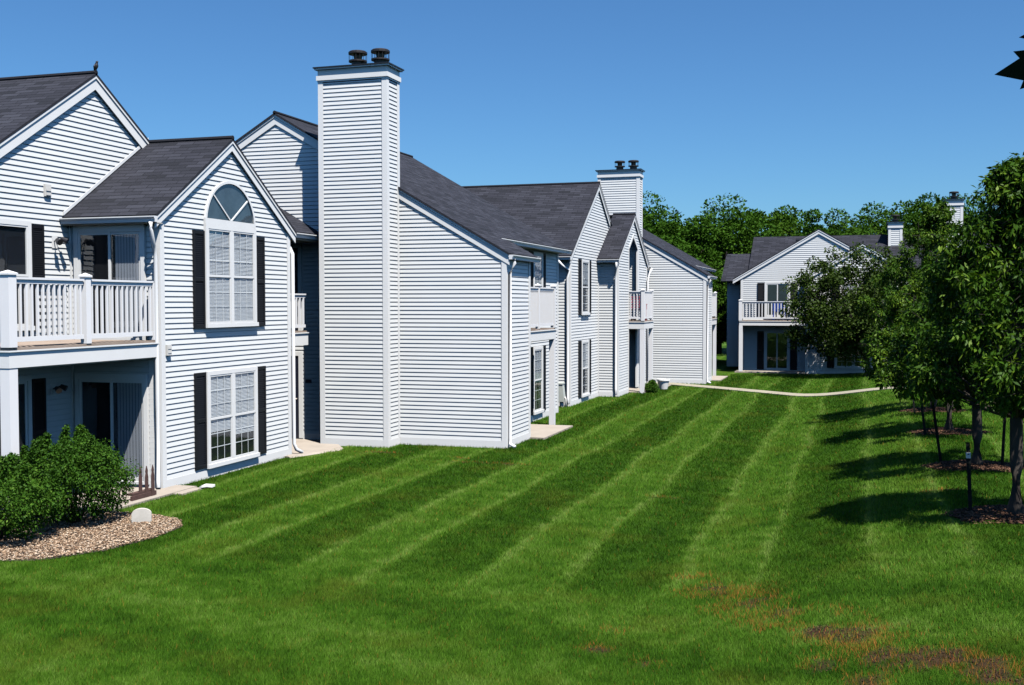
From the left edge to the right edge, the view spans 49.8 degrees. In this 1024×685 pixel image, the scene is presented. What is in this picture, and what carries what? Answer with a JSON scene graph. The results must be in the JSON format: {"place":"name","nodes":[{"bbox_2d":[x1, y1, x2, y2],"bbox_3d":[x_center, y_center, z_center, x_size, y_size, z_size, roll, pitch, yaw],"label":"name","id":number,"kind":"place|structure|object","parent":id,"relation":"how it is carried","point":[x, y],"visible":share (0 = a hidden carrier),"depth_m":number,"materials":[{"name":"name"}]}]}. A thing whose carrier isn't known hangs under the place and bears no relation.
{"place":"outdoors","nodes":[
{"label":"outdoors","id":0,"kind":"place"},
{"bbox_2d":[0,510,182,560],"bbox_3d":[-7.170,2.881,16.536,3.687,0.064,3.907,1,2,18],"label":"gravel","id":1,"kind":"structure","parent":0,"point":[126,525],"depth_m":16.42,"materials":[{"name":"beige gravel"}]},
{"bbox_2d":[0,452,72,539],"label":"shrub","id":2,"kind":"object","parent":1,"relation":"on","point":[24,495],"visible":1,"depth_m":15.95,"materials":[{"name":"green plant"}]},
{"bbox_2d":[18,423,142,524],"bbox_3d":[-6.943,2.086,17.450,2.014,1.605,1.902,1,2,18],"label":"shrub","id":3,"kind":"object","parent":1,"relation":"on","point":[78,458],"visible":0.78,"depth_m":17.10,"materials":[{"name":"green plant"}]},
{"bbox_2d":[131,508,151,522],"bbox_3d":[-5.876,2.774,17.485,0.300,0.290,0.070,-1,2,-14],"label":"edging stone","id":4,"kind":"object","parent":1,"relation":"on","point":[141,514],"visible":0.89,"depth_m":17.45,"materials":[{"name":"white stone"}]},
{"bbox_2d":[1,484,203,537],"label":"patio","id":5,"kind":"structure","parent":0,"point":[175,490],"depth_m":20.05,"materials":[{"name":"concrete"}]},
{"bbox_2d":[128,465,156,500],"bbox_3d":[-6.590,2.483,19.601,0.140,0.560,0.700,1,2,18],"label":"picket edging","id":6,"kind":"object","parent":5,"relation":"on","point":[147,491],"visible":0.96,"depth_m":19.64,"materials":[{"name":"brown wood"}]},
{"bbox_2d":[199,484,214,487],"bbox_3d":[-5.739,2.701,20.744,0.298,0.080,0.093,-1,2,-33],"label":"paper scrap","id":7,"kind":"object","parent":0,"point":[207,485],"visible":1,"depth_m":20.72,"materials":[{"name":"white paper"}]},
{"bbox_2d":[0,342,1023,684],"bbox_3d":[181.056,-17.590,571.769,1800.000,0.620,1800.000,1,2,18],"label":"lawn","id":8,"kind":"structure","parent":0,"point":[724,368],"depth_m":13.79,"materials":[{"name":"green plant"}]},
{"bbox_2d":[0,48,571,518],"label":"apartment building","id":9,"kind":"structure","parent":8,"relation":"on","point":[344,270],"depth_m":23.82,"materials":[{"name":"plastic"}]},
{"bbox_2d":[0,375,32,460],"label":"sliding door","id":10,"kind":"structure","parent":9,"relation":"in","point":[24,381],"depth_m":19.92,"materials":[{"name":"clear glass"}]},
{"bbox_2d":[0,219,34,330],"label":"sliding door","id":11,"kind":"structure","parent":9,"relation":"in","point":[15,235],"depth_m":19.73,"materials":[{"name":"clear glass"}]},
{"bbox_2d":[93,61,97,69],"bbox_3d":[-8.156,-5.402,21.597,0.101,0.231,0.100,-1,2,-25],"label":"bird","id":12,"kind":"object","parent":9,"relation":"on","point":[95,66],"visible":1,"depth_m":21.56},
{"bbox_2d":[73,224,146,339],"bbox_3d":[-7.587,-1.131,20.776,1.580,2.180,0.080,1,2,18],"label":"sliding door","id":13,"kind":"structure","parent":9,"relation":"in","point":[105,252],"depth_m":20.76,"materials":[{"name":"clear glass"}]},
{"bbox_2d":[74,373,149,484],"bbox_3d":[-7.584,1.623,20.875,1.620,2.070,0.080,1,2,18],"label":"sliding door","id":14,"kind":"structure","parent":9,"relation":"in","point":[114,407],"depth_m":20.83,"materials":[{"name":"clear glass"}]},
{"bbox_2d":[203,181,255,228],"bbox_3d":[-5.797,-2.859,22.692,0.050,0.912,1.900,1,2,18],"label":"arched window","id":15,"kind":"structure","parent":9,"relation":"in","point":[228,203],"depth_m":22.67,"materials":[{"name":"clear glass"}]},
{"bbox_2d":[203,223,258,327],"bbox_3d":[-5.777,-1.363,22.740,0.090,2.080,1.940,1,2,18],"label":"window","id":16,"kind":"structure","parent":9,"relation":"in","point":[230,251],"depth_m":22.69,"materials":[{"name":"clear glass"}]},
{"bbox_2d":[206,366,259,468],"bbox_3d":[-5.773,1.515,22.844,0.090,1.940,1.940,1,2,18],"label":"window","id":17,"kind":"structure","parent":9,"relation":"in","point":[232,394],"depth_m":22.79,"materials":[{"name":"clear glass"}]},
{"bbox_2d":[533,251,542,286],"bbox_3d":[0.780,-1.699,32.711,0.090,1.960,1.020,1,2,18],"label":"window","id":18,"kind":"structure","parent":9,"relation":"in","point":[537,267],"depth_m":32.78,"materials":[{"name":"clear glass"}]},
{"bbox_2d":[533,346,543,414],"bbox_3d":[0.783,1.114,32.813,0.090,1.990,1.020,1,2,18],"label":"window","id":19,"kind":"structure","parent":9,"relation":"in","point":[537,351],"depth_m":32.86,"materials":[{"name":"clear glass"}]},
{"bbox_2d":[284,439,342,457],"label":"walkway","id":20,"kind":"structure","parent":8,"relation":"on","point":[310,446],"depth_m":26.40,"materials":[{"name":"concrete"}]},
{"bbox_2d":[558,382,566,407],"bbox_3d":[1.640,1.780,36.858,0.410,0.895,0.280,1,2,18],"label":"utility box","id":21,"kind":"object","parent":8,"relation":"on","point":[562,399],"visible":0.68,"depth_m":36.75,"materials":[{"name":"grey plastic"}]},
{"bbox_2d":[462,160,716,406],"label":"apartment building","id":22,"kind":"structure","parent":8,"relation":"on","point":[615,260],"depth_m":41.80,"materials":[{"name":"plastic"}]},
{"bbox_2d":[581,340,589,396],"bbox_3d":[2.601,0.909,39.020,0.090,1.990,1.100,1,2,18],"label":"window","id":23,"kind":"structure","parent":22,"relation":"in","point":[585,343],"depth_m":39.10,"materials":[{"name":"clear glass"}]},
{"bbox_2d":[582,259,589,314],"bbox_3d":[2.598,-1.950,38.917,0.090,1.950,1.100,1,2,18],"label":"window","id":24,"kind":"structure","parent":22,"relation":"in","point":[585,263],"depth_m":39.04,"materials":[{"name":"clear glass"}]},
{"bbox_2d":[629,383,669,392],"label":"walkway","id":25,"kind":"structure","parent":8,"relation":"on","point":[634,390],"depth_m":43.32,"materials":[{"name":"concrete"}]},
{"bbox_2d":[645,379,659,392],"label":"shrub","id":26,"kind":"object","parent":8,"relation":"on","point":[652,386],"visible":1,"depth_m":42.57,"materials":[{"name":"green plant"}]},
{"bbox_2d":[657,379,669,388],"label":"planter","id":27,"kind":"object","parent":8,"relation":"on","point":[663,383],"visible":0.98,"depth_m":44.13,"materials":[{"name":"white ceramic"}]},
{"bbox_2d":[643,190,685,245],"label":"woodland tree","id":28,"kind":"object","parent":8,"relation":"on","point":[656,207],"visible":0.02,"depth_m":75.00,"materials":[{"name":"green plant"}]},
{"bbox_2d":[643,208,737,317],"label":"woodland tree","id":29,"kind":"object","parent":8,"relation":"on","point":[683,245],"visible":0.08,"depth_m":71.04,"materials":[{"name":"green plant"}]},
{"bbox_2d":[700,260,726,353],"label":"woodland tree","id":30,"kind":"object","parent":8,"relation":"on","point":[718,286],"visible":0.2,"depth_m":64.82,"materials":[{"name":"green plant"}]},
{"bbox_2d":[651,193,782,353],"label":"woodland tree","id":31,"kind":"object","parent":8,"relation":"on","point":[732,222],"visible":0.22,"depth_m":72.46,"materials":[{"name":"green plant"}]},
{"bbox_2d":[744,205,826,237],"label":"woodland tree","id":32,"kind":"object","parent":8,"relation":"on","point":[785,222],"visible":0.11,"depth_m":77.21,"materials":[{"name":"green plant"}]},
{"bbox_2d":[587,582,1023,684],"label":"soil crumbs","id":33,"kind":"object","parent":8,"relation":"on","point":[879,649],"visible":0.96,"depth_m":9.57,"materials":[{"name":"brown soil"}]},
{"bbox_2d":[793,208,874,235],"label":"woodland tree","id":34,"kind":"object","parent":8,"relation":"on","point":[831,229],"visible":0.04,"depth_m":70.74,"materials":[{"name":"green plant"}]},
{"bbox_2d":[778,241,924,375],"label":"crabapple tree","id":35,"kind":"object","parent":8,"relation":"on","point":[816,306],"visible":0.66,"depth_m":50.19,"materials":[{"name":"green plant"}]},
{"bbox_2d":[721,215,1020,373],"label":"apartment building","id":36,"kind":"structure","parent":8,"relation":"on","point":[755,340],"depth_m":55.79,"materials":[{"name":"plastic"}]},
{"bbox_2d":[764,330,789,370],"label":"sliding door","id":37,"kind":"structure","parent":36,"relation":"in","point":[776,356],"depth_m":55.77,"materials":[{"name":"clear glass"}]},
{"bbox_2d":[764,282,789,316],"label":"sliding door","id":38,"kind":"structure","parent":36,"relation":"in","point":[772,289],"depth_m":55.70,"materials":[{"name":"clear glass"}]},
{"bbox_2d":[772,303,785,319],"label":"balcony chair","id":39,"kind":"object","parent":36,"relation":"on","point":[779,305],"visible":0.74,"depth_m":54.95,"materials":[{"name":"blue plastic"}]},
{"bbox_2d":[840,282,862,311],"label":"window","id":40,"kind":"structure","parent":36,"relation":"in","point":[849,285],"depth_m":53.46,"materials":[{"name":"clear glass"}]},
{"bbox_2d":[834,344,872,368],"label":"window","id":41,"kind":"structure","parent":36,"relation":"in","point":[838,363],"depth_m":53.55,"materials":[{"name":"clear glass"}]},
{"bbox_2d":[837,200,932,234],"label":"woodland tree","id":42,"kind":"object","parent":8,"relation":"on","point":[873,225],"visible":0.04,"depth_m":75.86,"materials":[{"name":"green plant"}]},
{"bbox_2d":[856,252,958,429],"bbox_3d":[9.615,-0.006,24.439,3.778,4.188,4.170,1,2,18],"label":"young tree","id":43,"kind":"object","parent":8,"relation":"on","point":[878,343],"visible":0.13,"depth_m":24.49,"materials":[{"name":"green plant"}]},
{"bbox_2d":[854,199,962,408],"bbox_3d":[11.239,-0.937,29.245,4.145,5.750,4.089,1,2,18],"label":"young tree","id":44,"kind":"object","parent":8,"relation":"on","point":[927,233],"visible":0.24,"depth_m":29.17,"materials":[{"name":"green plant"}]},
{"bbox_2d":[920,397,925,435],"bbox_3d":[8.957,1.362,24.083,0.230,1.550,0.062,1,2,18],"label":"tree stake","id":45,"kind":"object","parent":8,"relation":"on","point":[923,419],"visible":0.36,"depth_m":24.07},
{"bbox_2d":[879,192,975,234],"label":"woodland tree","id":46,"kind":"object","parent":8,"relation":"on","point":[910,217],"visible":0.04,"depth_m":71.08,"materials":[{"name":"green plant"}]},
{"bbox_2d":[931,399,941,461],"bbox_3d":[7.700,1.276,20.106,0.336,2.000,0.064,1,2,28],"label":"tree stake","id":47,"kind":"object","parent":8,"relation":"on","point":[936,433],"visible":0.41,"depth_m":20.09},
{"bbox_2d":[871,264,1023,465],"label":"young tree","id":48,"kind":"object","parent":8,"relation":"on","point":[917,317],"visible":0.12,"depth_m":19.26,"materials":[{"name":"green plant"}]},
{"bbox_2d":[943,191,964,246],"bbox_3d":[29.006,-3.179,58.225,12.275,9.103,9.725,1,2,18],"label":"chimney","id":49,"kind":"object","parent":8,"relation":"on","point":[954,201],"depth_m":55.24,"materials":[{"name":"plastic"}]},
{"bbox_2d":[898,407,1023,523],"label":"bark mulch","id":50,"kind":"object","parent":8,"relation":"on","point":[973,515],"visible":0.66,"depth_m":18.92,"materials":[{"name":"brown wood"}]},
{"bbox_2d":[900,152,1023,516],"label":"young tree","id":51,"kind":"object","parent":8,"relation":"on","point":[998,317],"visible":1,"depth_m":14.61,"materials":[{"name":"green plant"}]},
{"bbox_2d":[966,442,971,510],"bbox_3d":[6.294,1.913,15.167,0.100,1.080,0.066,1,2,18],"label":"tree stake","id":52,"kind":"object","parent":8,"relation":"on","point":[968,455],"visible":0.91,"depth_m":15.15,"materials":[{"name":"black metal"}]},
{"bbox_2d":[957,193,995,232],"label":"woodland tree","id":53,"kind":"object","parent":8,"relation":"on","point":[967,211],"visible":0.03,"depth_m":74.81,"materials":[{"name":"green plant"}]},
{"bbox_2d":[1001,417,1005,463],"bbox_3d":[8.644,1.476,19.348,0.110,1.600,0.062,1,2,18],"label":"tree stake","id":54,"kind":"object","parent":8,"relation":"on","point":[1003,440],"visible":0.45,"depth_m":19.35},
{"bbox_2d":[995,35,1023,88],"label":"maple tree","id":55,"kind":"object","parent":8,"relation":"on","point":[1014,70],"visible":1,"depth_m":2.50,"materials":[{"name":"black plant"}]},
{"bbox_2d":[0,0,1023,234],"label":"sky","id":56,"kind":"structure","parent":0,"point":[805,105],"materials":[{"name":"blue"}]},
{"bbox_2d":[530,424,572,439],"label":"patio","id":57,"kind":"structure","parent":0,"point":[540,431],"depth_m":29.81,"materials":[{"name":"concrete"}]},
{"bbox_2d":[631,296,646,320],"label":"balcony chair","id":58,"kind":"object","parent":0,"point":[636,307],"visible":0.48,"depth_m":43.41,"materials":[{"name":"red fabric"}]},
{"bbox_2d":[712,376,727,380],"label":"patio","id":59,"kind":"structure","parent":0,"point":[719,378],"depth_m":50.69,"materials":[{"name":"concrete"}]},
{"bbox_2d":[647,382,893,396],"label":"path","id":60,"kind":"structure","parent":0,"point":[781,393],"depth_m":42.00,"materials":[{"name":"concrete"}]},
{"bbox_2d":[735,370,806,373],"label":"patio","id":61,"kind":"structure","parent":0,"point":[768,371],"depth_m":54.99,"materials":[{"name":"concrete"}]}
]}

